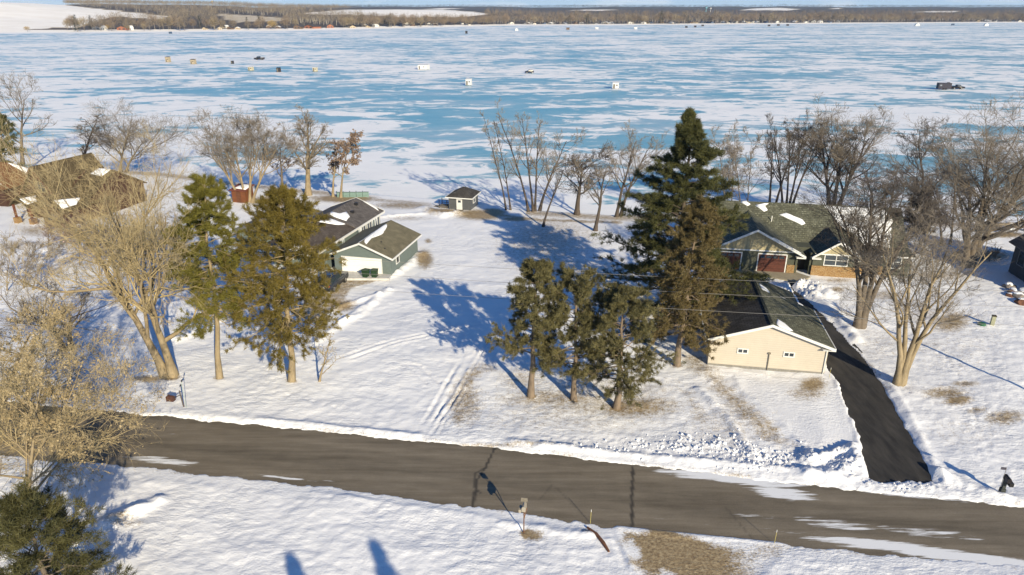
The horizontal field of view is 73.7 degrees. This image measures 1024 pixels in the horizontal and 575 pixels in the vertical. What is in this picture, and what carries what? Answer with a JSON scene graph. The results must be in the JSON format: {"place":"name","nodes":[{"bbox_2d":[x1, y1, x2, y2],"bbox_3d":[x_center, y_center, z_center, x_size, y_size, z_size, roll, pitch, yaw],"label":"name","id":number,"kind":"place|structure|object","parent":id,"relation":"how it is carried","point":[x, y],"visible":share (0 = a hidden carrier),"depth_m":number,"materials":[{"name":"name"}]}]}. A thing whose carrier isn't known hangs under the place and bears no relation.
{"place":"outdoors","nodes":[
{"label":"outdoors","id":0,"kind":"place"},
{"bbox_2d":[1,245,1007,306],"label":"overhead wire","id":1,"kind":"object","parent":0,"point":[607,288],"visible":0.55,"depth_m":53.78,"materials":[{"name":"metal"}]},
{"bbox_2d":[7,233,1004,290],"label":"overhead wire","id":2,"kind":"object","parent":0,"point":[616,274],"visible":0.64,"depth_m":54.89,"materials":[{"name":"metal"}]},
{"bbox_2d":[0,167,1023,574],"bbox_3d":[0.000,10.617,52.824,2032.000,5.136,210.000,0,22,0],"label":"ground","id":3,"kind":"structure","parent":0,"point":[410,363],"depth_m":51.85,"materials":[{"name":"snow"}]},
{"bbox_2d":[0,162,27,206],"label":"house","id":4,"kind":"structure","parent":3,"relation":"on","point":[4,201],"depth_m":106.03,"materials":[{"name":"red"}]},
{"bbox_2d":[0,113,30,166],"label":"spruce tree","id":5,"kind":"object","parent":3,"relation":"on","point":[4,116],"visible":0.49,"depth_m":109.32,"materials":[{"name":"green plant"}]},
{"bbox_2d":[0,69,55,162],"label":"shore tree","id":6,"kind":"object","parent":3,"relation":"on","point":[21,113],"visible":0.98,"depth_m":134.34,"materials":[{"name":"brown plant"}]},
{"bbox_2d":[0,230,79,290],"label":"bush","id":7,"kind":"object","parent":3,"relation":"on","point":[32,254],"visible":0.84,"depth_m":72.92,"materials":[{"name":"beige plant"}]},
{"bbox_2d":[30,209,92,247],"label":"bush","id":8,"kind":"object","parent":3,"relation":"on","point":[52,225],"visible":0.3,"depth_m":85.91,"materials":[{"name":"brown plant"}]},
{"bbox_2d":[0,285,129,496],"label":"oak tree","id":9,"kind":"object","parent":3,"relation":"on","point":[27,309],"visible":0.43,"depth_m":42.47,"materials":[{"name":"brown plant"}]},
{"bbox_2d":[0,266,135,350],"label":"maple tree","id":10,"kind":"object","parent":3,"relation":"on","point":[22,302],"visible":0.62,"depth_m":58.85,"materials":[{"name":"brown plant"}]},
{"bbox_2d":[0,474,137,574],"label":"pine tree","id":11,"kind":"object","parent":3,"relation":"on","point":[15,516],"visible":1,"depth_m":32.21,"materials":[{"name":"green plant"}]},
{"bbox_2d":[9,152,146,226],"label":"house","id":12,"kind":"structure","parent":3,"relation":"on","point":[69,199],"depth_m":99.62,"materials":[{"name":"red"}]},
{"bbox_2d":[0,298,169,526],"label":"oak tree","id":13,"kind":"object","parent":3,"relation":"on","point":[27,371],"visible":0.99,"depth_m":37.34,"materials":[{"name":"beige plant"}]},
{"bbox_2d":[73,113,106,153],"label":"shore tree","id":14,"kind":"object","parent":3,"relation":"on","point":[86,146],"visible":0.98,"depth_m":116.25,"materials":[{"name":"grey plant"}]},
{"bbox_2d":[45,205,149,264],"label":"bush","id":15,"kind":"object","parent":3,"relation":"on","point":[66,235],"visible":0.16,"depth_m":79.68,"materials":[{"name":"brown plant"}]},
{"bbox_2d":[62,210,163,275],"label":"bush","id":16,"kind":"object","parent":3,"relation":"on","point":[102,234],"visible":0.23,"depth_m":76.30,"materials":[{"name":"beige plant"}]},
{"bbox_2d":[0,107,255,378],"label":"maple tree","id":17,"kind":"object","parent":3,"relation":"on","point":[148,306],"visible":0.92,"depth_m":50.43,"materials":[{"name":"beige plant"}]},
{"bbox_2d":[65,97,206,176],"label":"shore tree","id":18,"kind":"object","parent":3,"relation":"on","point":[111,140],"visible":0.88,"depth_m":124.87,"materials":[{"name":"grey plant"}]},
{"bbox_2d":[115,207,195,266],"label":"bush","id":19,"kind":"object","parent":3,"relation":"on","point":[163,225],"visible":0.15,"depth_m":78.25,"materials":[{"name":"beige plant"}]},
{"bbox_2d":[165,390,184,406],"bbox_3d":[-25.613,8.529,51.968,1.315,1.657,0.400,4,22,9],"label":"mailbox","id":20,"kind":"object","parent":3,"relation":"on","point":[171,398],"visible":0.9,"depth_m":51.86,"materials":[{"name":"metal"}]},
{"bbox_2d":[160,172,257,379],"bbox_3d":[-22.953,-0.304,52.687,7.980,17.334,7.839,0,22,0],"label":"pine tree","id":21,"kind":"object","parent":3,"relation":"on","point":[202,188],"visible":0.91,"depth_m":51.33,"materials":[{"name":"green plant"}]},
{"bbox_2d":[228,183,254,202],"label":"garden shed","id":22,"kind":"structure","parent":3,"relation":"on","point":[239,194],"depth_m":107.39,"materials":[{"name":"wood"}]},
{"bbox_2d":[236,192,241,202],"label":"door","id":23,"kind":"structure","parent":22,"relation":"in","point":[238,196],"depth_m":107.35,"materials":[{"name":"wood"}]},
{"bbox_2d":[181,104,320,202],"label":"shore tree","id":24,"kind":"object","parent":3,"relation":"on","point":[243,138],"visible":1,"depth_m":104.92,"materials":[{"name":"beige plant"}]},
{"bbox_2d":[257,138,299,183],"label":"shore tree","id":25,"kind":"object","parent":3,"relation":"on","point":[280,163],"visible":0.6,"depth_m":111.66,"materials":[{"name":"grey plant"}]},
{"bbox_2d":[207,181,350,382],"bbox_3d":[-17.499,0.179,52.383,9.930,16.716,10.550,0,22,0],"label":"pine tree","id":26,"kind":"object","parent":3,"relation":"on","point":[290,212],"visible":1,"depth_m":51.07,"materials":[{"name":"green plant"}]},
{"bbox_2d":[234,197,384,273],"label":"house","id":27,"kind":"structure","parent":3,"relation":"on","point":[353,217],"depth_m":85.43,"materials":[{"name":"grey"}]},
{"bbox_2d":[288,104,337,195],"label":"shore tree","id":28,"kind":"object","parent":3,"relation":"on","point":[314,148],"visible":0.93,"depth_m":108.59,"materials":[{"name":"beige plant"}]},
{"bbox_2d":[317,332,339,381],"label":"sapling","id":29,"kind":"object","parent":3,"relation":"on","point":[323,363],"visible":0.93,"depth_m":55.13,"materials":[{"name":"beige plant"}]},
{"bbox_2d":[315,270,348,291],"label":"parked car","id":30,"kind":"object","parent":3,"relation":"on","point":[337,278],"visible":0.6,"depth_m":73.66,"materials":[{"name":"blue paint"}]},
{"bbox_2d":[327,145,349,196],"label":"oak tree","id":31,"kind":"object","parent":3,"relation":"on","point":[335,165],"visible":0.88,"depth_m":109.72,"materials":[{"name":"beige plant"}]},
{"bbox_2d":[326,129,362,197],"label":"oak tree","id":32,"kind":"object","parent":3,"relation":"on","point":[348,147],"visible":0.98,"depth_m":108.33,"materials":[{"name":"beige plant"}]},
{"bbox_2d":[339,270,390,280],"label":"concrete apron","id":33,"kind":"object","parent":3,"relation":"on","point":[354,276],"visible":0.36,"depth_m":76.59,"materials":[{"name":"concrete"}]},
{"bbox_2d":[361,268,369,277],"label":"wheeled bin","id":34,"kind":"object","parent":33,"relation":"on","point":[365,271],"visible":0.99,"depth_m":76.52,"materials":[{"name":"green plastic"}]},
{"bbox_2d":[370,268,378,277],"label":"wheeled bin","id":35,"kind":"object","parent":33,"relation":"on","point":[374,271],"visible":0.99,"depth_m":76.47,"materials":[{"name":"green plastic"}]},
{"bbox_2d":[330,220,421,274],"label":"garage","id":36,"kind":"structure","parent":3,"relation":"on","point":[395,244],"depth_m":78.42,"materials":[{"name":"grey"}]},
{"bbox_2d":[341,256,382,273],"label":"garage door","id":37,"kind":"structure","parent":36,"relation":"in","point":[362,262],"depth_m":77.79,"materials":[{"name":"white paint"}]},
{"bbox_2d":[434,199,448,207],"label":"landing deck","id":38,"kind":"structure","parent":3,"relation":"on","point":[443,205],"depth_m":105.03,"materials":[{"name":"grey wood"}]},
{"bbox_2d":[445,187,480,210],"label":"hut","id":39,"kind":"object","parent":3,"relation":"on","point":[463,198],"visible":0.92,"depth_m":103.52,"materials":[{"name":"grey wood"}]},
{"bbox_2d":[456,199,461,209],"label":"door","id":40,"kind":"structure","parent":39,"relation":"in","point":[458,201],"depth_m":103.44,"materials":[{"name":"white paint"}]},
{"bbox_2d":[480,110,511,209],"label":"shore tree","id":41,"kind":"object","parent":3,"relation":"on","point":[494,159],"visible":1,"depth_m":100.90,"materials":[{"name":"beige plant"}]},
{"bbox_2d":[489,100,550,211],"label":"shore tree","id":42,"kind":"object","parent":3,"relation":"on","point":[533,204],"visible":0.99,"depth_m":99.61,"materials":[{"name":"brown plant"}]},
{"bbox_2d":[519,497,527,532],"bbox_3d":[0.647,13.181,39.241,0.475,2.678,0.475,4,22,9],"label":"mailbox","id":43,"kind":"object","parent":3,"relation":"on","point":[523,507],"visible":1,"depth_m":38.87,"materials":[{"name":"metal"}]},
{"bbox_2d":[483,257,568,397],"bbox_3d":[1.106,3.006,51.355,6.352,12.193,5.553,11,25,25],"label":"pine tree","id":44,"kind":"object","parent":3,"relation":"on","point":[526,297],"visible":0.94,"depth_m":50.24,"materials":[{"name":"green plant"}]},
{"bbox_2d":[526,150,586,226],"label":"shore tree","id":45,"kind":"object","parent":3,"relation":"on","point":[555,189],"visible":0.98,"depth_m":93.52,"materials":[{"name":"brown plant"}]},
{"bbox_2d":[538,127,586,210],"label":"shore tree","id":46,"kind":"object","parent":3,"relation":"on","point":[550,179],"visible":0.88,"depth_m":100.18,"materials":[{"name":"brown plant"}]},
{"bbox_2d":[533,261,613,400],"bbox_3d":[4.776,3.548,51.013,6.865,11.427,6.195,0,22,0],"label":"pine tree","id":47,"kind":"object","parent":3,"relation":"on","point":[582,292],"visible":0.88,"depth_m":49.84,"materials":[{"name":"green plant"}]},
{"bbox_2d":[567,154,618,230],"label":"shore tree","id":48,"kind":"object","parent":3,"relation":"on","point":[595,228],"visible":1,"depth_m":91.15,"materials":[{"name":"brown plant"}]},
{"bbox_2d":[557,140,629,214],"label":"shore tree","id":49,"kind":"object","parent":3,"relation":"on","point":[573,184],"visible":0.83,"depth_m":99.76,"materials":[{"name":"brown plant"}]},
{"bbox_2d":[587,526,609,551],"bbox_3d":[4.979,14.342,39.046,0.279,0.249,2.194,-11,24,-25],"label":"log","id":50,"kind":"object","parent":3,"relation":"on","point":[601,540],"visible":1,"depth_m":38.87,"materials":[{"name":"wood"}]},
{"bbox_2d":[557,280,686,410],"bbox_3d":[8.018,4.007,50.604,8.572,10.953,8.499,-18,28,-37],"label":"pine tree","id":51,"kind":"object","parent":3,"relation":"on","point":[615,299],"visible":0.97,"depth_m":49.10,"materials":[{"name":"green plant"}]},
{"bbox_2d":[602,118,670,216],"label":"shore tree","id":52,"kind":"object","parent":3,"relation":"on","point":[630,162],"visible":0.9,"depth_m":97.33,"materials":[{"name":"brown plant"}]},
{"bbox_2d":[590,107,775,342],"bbox_3d":[16.048,-5.814,64.445,16.531,22.127,16.673,-13,25,-29],"label":"pine tree","id":53,"kind":"object","parent":3,"relation":"on","point":[690,134],"visible":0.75,"depth_m":62.23,"materials":[{"name":"green plant"}]},
{"bbox_2d":[645,193,731,366],"bbox_3d":[14.280,-0.159,55.348,7.251,15.058,7.918,0,22,0],"label":"spruce tree","id":54,"kind":"object","parent":3,"relation":"on","point":[691,222],"visible":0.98,"depth_m":54.55,"materials":[{"name":"plant"}]},
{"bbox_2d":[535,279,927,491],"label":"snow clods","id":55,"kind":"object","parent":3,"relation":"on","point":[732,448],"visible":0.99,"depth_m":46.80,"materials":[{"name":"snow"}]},
{"bbox_2d":[707,118,772,200],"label":"shore tree","id":56,"kind":"object","parent":3,"relation":"on","point":[734,154],"visible":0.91,"depth_m":99.15,"materials":[{"name":"grey plant"}]},
{"bbox_2d":[698,274,836,373],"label":"garage","id":57,"kind":"structure","parent":3,"relation":"on","point":[770,339],"depth_m":57.44,"materials":[{"name":"beige"}]},
{"bbox_2d":[737,348,748,353],"bbox_3d":[19.384,5.328,57.368,0.900,0.480,0.090,4,22,10],"label":"window","id":58,"kind":"structure","parent":57,"relation":"in","point":[739,350],"depth_m":57.36,"materials":[{"name":"white paint"}]},
{"bbox_2d":[783,351,794,357],"bbox_3d":[23.031,5.575,56.755,0.900,0.480,0.090,4,22,10],"label":"window","id":59,"kind":"structure","parent":57,"relation":"in","point":[786,354],"depth_m":56.74,"materials":[{"name":"white paint"}]},
{"bbox_2d":[732,269,809,281],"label":"concrete apron","id":60,"kind":"object","parent":3,"relation":"on","point":[791,277],"visible":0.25,"depth_m":77.59,"materials":[{"name":"concrete"}]},
{"bbox_2d":[763,131,807,202],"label":"shore tree","id":61,"kind":"object","parent":3,"relation":"on","point":[770,174],"visible":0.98,"depth_m":101.98,"materials":[{"name":"brown plant"}]},
{"bbox_2d":[750,108,831,202],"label":"shore tree","id":62,"kind":"object","parent":3,"relation":"on","point":[789,148],"visible":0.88,"depth_m":102.15,"materials":[{"name":"brown plant"}]},
{"bbox_2d":[714,200,914,277],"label":"house","id":63,"kind":"structure","parent":3,"relation":"on","point":[775,238],"depth_m":78.86,"materials":[{"name":"green"}]},
{"bbox_2d":[718,251,742,269],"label":"garage door","id":64,"kind":"structure","parent":63,"relation":"in","point":[733,256],"depth_m":78.93,"materials":[{"name":"red paint"}]},
{"bbox_2d":[756,253,787,271],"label":"garage door","id":65,"kind":"structure","parent":63,"relation":"in","point":[770,262],"depth_m":78.36,"materials":[{"name":"red paint"}]},
{"bbox_2d":[797,252,805,268],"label":"front door","id":66,"kind":"structure","parent":63,"relation":"in","point":[800,264],"depth_m":79.79,"materials":[{"name":"black"}]},
{"bbox_2d":[823,255,848,266],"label":"window","id":67,"kind":"structure","parent":63,"relation":"in","point":[828,259],"depth_m":77.20,"materials":[{"name":"glass"}]},
{"bbox_2d":[777,93,900,204],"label":"shore tree","id":68,"kind":"object","parent":3,"relation":"on","point":[839,153],"visible":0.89,"depth_m":100.86,"materials":[{"name":"brown plant"}]},
{"bbox_2d":[782,159,982,328],"bbox_3d":[33.125,-4.085,63.349,13.201,16.442,14.768,-20,29,-40],"label":"maple tree","id":69,"kind":"object","parent":3,"relation":"on","point":[851,220],"visible":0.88,"depth_m":61.13,"materials":[{"name":"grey plant"}]},
{"bbox_2d":[855,155,914,204],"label":"shore tree","id":70,"kind":"object","parent":3,"relation":"on","point":[871,187],"visible":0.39,"depth_m":97.80,"materials":[{"name":"brown plant"}]},
{"bbox_2d":[818,205,1023,386],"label":"maple tree","id":71,"kind":"object","parent":3,"relation":"on","point":[905,358],"visible":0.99,"depth_m":52.19,"materials":[{"name":"beige plant"}]},
{"bbox_2d":[875,115,970,194],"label":"shore tree","id":72,"kind":"object","parent":3,"relation":"on","point":[921,152],"visible":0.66,"depth_m":91.96,"materials":[{"name":"brown plant"}]},
{"bbox_2d":[903,176,942,233],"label":"tree","id":73,"kind":"object","parent":3,"relation":"on","point":[915,207],"visible":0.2,"depth_m":92.19,"materials":[{"name":"brown plant"}]},
{"bbox_2d":[861,86,1023,267],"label":"cottonwood tree","id":74,"kind":"object","parent":3,"relation":"on","point":[985,201],"visible":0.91,"depth_m":75.98,"materials":[{"name":"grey plant"}]},
{"bbox_2d":[911,160,976,245],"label":"shore tree","id":75,"kind":"object","parent":3,"relation":"on","point":[940,227],"visible":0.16,"depth_m":85.95,"materials":[{"name":"brown plant"}]},
{"bbox_2d":[978,244,1005,261],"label":"bush","id":76,"kind":"object","parent":3,"relation":"on","point":[996,252],"visible":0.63,"depth_m":82.22,"materials":[{"name":"brown plant"}]},
{"bbox_2d":[989,315,996,325],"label":"utility pedestal","id":77,"kind":"object","parent":3,"relation":"on","point":[993,319],"visible":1,"depth_m":65.31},
{"bbox_2d":[986,89,1023,181],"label":"shore tree","id":78,"kind":"object","parent":3,"relation":"on","point":[1010,130],"visible":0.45,"depth_m":89.94,"materials":[{"name":"brown plant"}]},
{"bbox_2d":[998,467,1013,492],"bbox_3d":[30.455,12.178,42.210,0.774,2.254,0.540,4,22,9],"label":"mailbox","id":79,"kind":"object","parent":3,"relation":"on","point":[1007,480],"visible":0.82,"depth_m":42.13,"materials":[{"name":"black metal"}]},
{"bbox_2d":[1001,284,1016,288],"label":"boulder","id":80,"kind":"object","parent":3,"relation":"on","point":[1008,286],"visible":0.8,"depth_m":74.25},
{"bbox_2d":[1008,235,1023,281],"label":"house","id":81,"kind":"structure","parent":3,"relation":"on","point":[1016,268],"depth_m":77.63,"materials":[{"name":"stone"}]},
{"bbox_2d":[1016,250,1023,267],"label":"window","id":82,"kind":"structure","parent":81,"relation":"in","point":[1020,261],"depth_m":77.05,"materials":[{"name":"black glass"}]},
{"bbox_2d":[1012,293,1023,298],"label":"boulder","id":83,"kind":"object","parent":3,"relation":"on","point":[1016,296],"visible":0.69,"depth_m":71.50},
{"bbox_2d":[1014,299,1023,305],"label":"boulder","id":84,"kind":"object","parent":3,"relation":"on","point":[1019,302],"visible":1,"depth_m":70.20,"materials":[{"name":"stone"}]},
{"bbox_2d":[0,22,1023,222],"bbox_3d":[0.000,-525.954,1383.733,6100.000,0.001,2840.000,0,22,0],"label":"lake ice","id":85,"kind":"structure","parent":0,"point":[424,135],"depth_m":283.04,"materials":[{"name":"ice"}]},
{"bbox_2d":[418,64,429,69],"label":"ice shanty","id":86,"kind":"structure","parent":85,"relation":"on","point":[424,66],"depth_m":389.32,"materials":[{"name":"white wood"}]},
{"bbox_2d":[465,78,471,85],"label":"ice shanty","id":87,"kind":"structure","parent":85,"relation":"on","point":[468,81],"depth_m":305.95,"materials":[{"name":"white wood"}]},
{"bbox_2d":[612,82,618,88],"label":"ice shanty","id":88,"kind":"structure","parent":85,"relation":"on","point":[615,85],"depth_m":292.17,"materials":[{"name":"white wood"}]},
{"bbox_2d":[936,82,953,89],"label":"ice trailer","id":89,"kind":"object","parent":85,"relation":"on","point":[945,86],"visible":1,"depth_m":288.61,"materials":[{"name":"black metal"}]},
{"bbox_2d":[0,400,1023,566],"bbox_3d":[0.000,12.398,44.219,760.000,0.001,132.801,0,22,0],"label":"road","id":90,"kind":"structure","parent":0,"point":[567,489],"depth_m":43.33,"materials":[{"name":"asphalt"}]},
{"bbox_2d":[0,2,1023,32],"bbox_3d":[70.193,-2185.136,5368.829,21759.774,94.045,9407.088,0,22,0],"label":"hills","id":91,"kind":"structure","parent":0,"point":[19,17],"depth_m":1954.43,"materials":[{"name":"snow"}]},
{"bbox_2d":[72,15,80,31],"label":"tree","id":92,"kind":"object","parent":91,"relation":"on","point":[74,18],"visible":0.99,"depth_m":1107.90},
{"bbox_2d":[78,17,87,30],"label":"tree","id":93,"kind":"object","parent":91,"relation":"on","point":[84,20],"visible":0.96,"depth_m":1130.44,"materials":[{"name":"plant"}]},
{"bbox_2d":[106,15,117,29],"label":"tree","id":94,"kind":"object","parent":91,"relation":"on","point":[112,20],"visible":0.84,"depth_m":1162.15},
{"bbox_2d":[117,15,125,25],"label":"tree","id":95,"kind":"object","parent":91,"relation":"on","point":[121,19],"visible":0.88,"depth_m":1165.92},
{"bbox_2d":[148,13,157,27],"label":"tree","id":96,"kind":"object","parent":91,"relation":"on","point":[152,18],"visible":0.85,"depth_m":1181.51,"materials":[{"name":"plant"}]},
{"bbox_2d":[178,16,187,29],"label":"tree","id":97,"kind":"object","parent":91,"relation":"on","point":[183,22],"visible":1,"depth_m":1155.53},
{"bbox_2d":[69,0,362,22],"bbox_3d":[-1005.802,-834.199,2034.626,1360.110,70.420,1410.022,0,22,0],"label":"hill woods","id":98,"kind":"object","parent":91,"relation":"on","point":[100,1],"visible":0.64,"depth_m":1846.68,"materials":[{"name":"plant"}]},
{"bbox_2d":[63,0,378,21],"bbox_3d":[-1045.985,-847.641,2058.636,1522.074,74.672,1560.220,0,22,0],"label":"hill woods","id":99,"kind":"object","parent":91,"relation":"on","point":[275,6],"visible":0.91,"depth_m":1974.83,"materials":[{"name":"plant"}]},
{"bbox_2d":[282,15,290,28],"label":"tree","id":100,"kind":"object","parent":91,"relation":"on","point":[288,20],"visible":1,"depth_m":1227.07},
{"bbox_2d":[304,24,320,28],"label":"lake house","id":101,"kind":"structure","parent":91,"relation":"on","point":[313,26],"depth_m":1276.71,"materials":[{"name":"orange"}]},
{"bbox_2d":[67,2,1017,24],"bbox_3d":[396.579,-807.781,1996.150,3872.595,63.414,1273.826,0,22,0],"label":"wood trunks","id":102,"kind":"object","parent":91,"relation":"on","point":[493,20],"visible":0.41,"depth_m":1951.81,"materials":[{"name":"wood"}]},
{"bbox_2d":[134,4,1023,8],"bbox_3d":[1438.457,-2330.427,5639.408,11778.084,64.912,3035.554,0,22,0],"label":"ridge woods","id":103,"kind":"object","parent":91,"relation":"on","point":[574,5],"visible":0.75,"depth_m":5245.86,"materials":[{"name":"plant"}]},
{"bbox_2d":[144,2,1023,23],"bbox_3d":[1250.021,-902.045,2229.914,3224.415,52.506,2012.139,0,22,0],"label":"shore woods","id":104,"kind":"object","parent":91,"relation":"on","point":[782,14],"visible":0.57,"depth_m":2183.58,"materials":[{"name":"plant"}]},
{"bbox_2d":[342,10,1023,25],"bbox_3d":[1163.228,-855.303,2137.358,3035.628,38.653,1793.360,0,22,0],"label":"shore woods","id":105,"kind":"object","parent":91,"relation":"on","point":[839,13],"visible":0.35,"depth_m":2134.89,"materials":[{"name":"plant"}]},
{"bbox_2d":[682,9,689,23],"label":"tree","id":106,"kind":"object","parent":91,"relation":"on","point":[685,14],"visible":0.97,"depth_m":1786.00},
{"bbox_2d":[713,10,720,23],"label":"tree","id":107,"kind":"object","parent":91,"relation":"on","point":[715,14],"visible":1,"depth_m":1805.04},
{"bbox_2d":[0,0,1023,6],"label":"sky","id":108,"kind":"structure","parent":0,"point":[687,3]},
{"bbox_2d":[5,260,1022,325],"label":"overhead wire","id":109,"kind":"object","parent":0,"point":[665,308],"visible":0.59,"depth_m":52.70,"materials":[{"name":"metal"}]},
{"bbox_2d":[789,283,932,482],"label":"driveway","id":110,"kind":"structure","parent":0,"point":[890,451],"depth_m":50.77,"materials":[{"name":"asphalt"}]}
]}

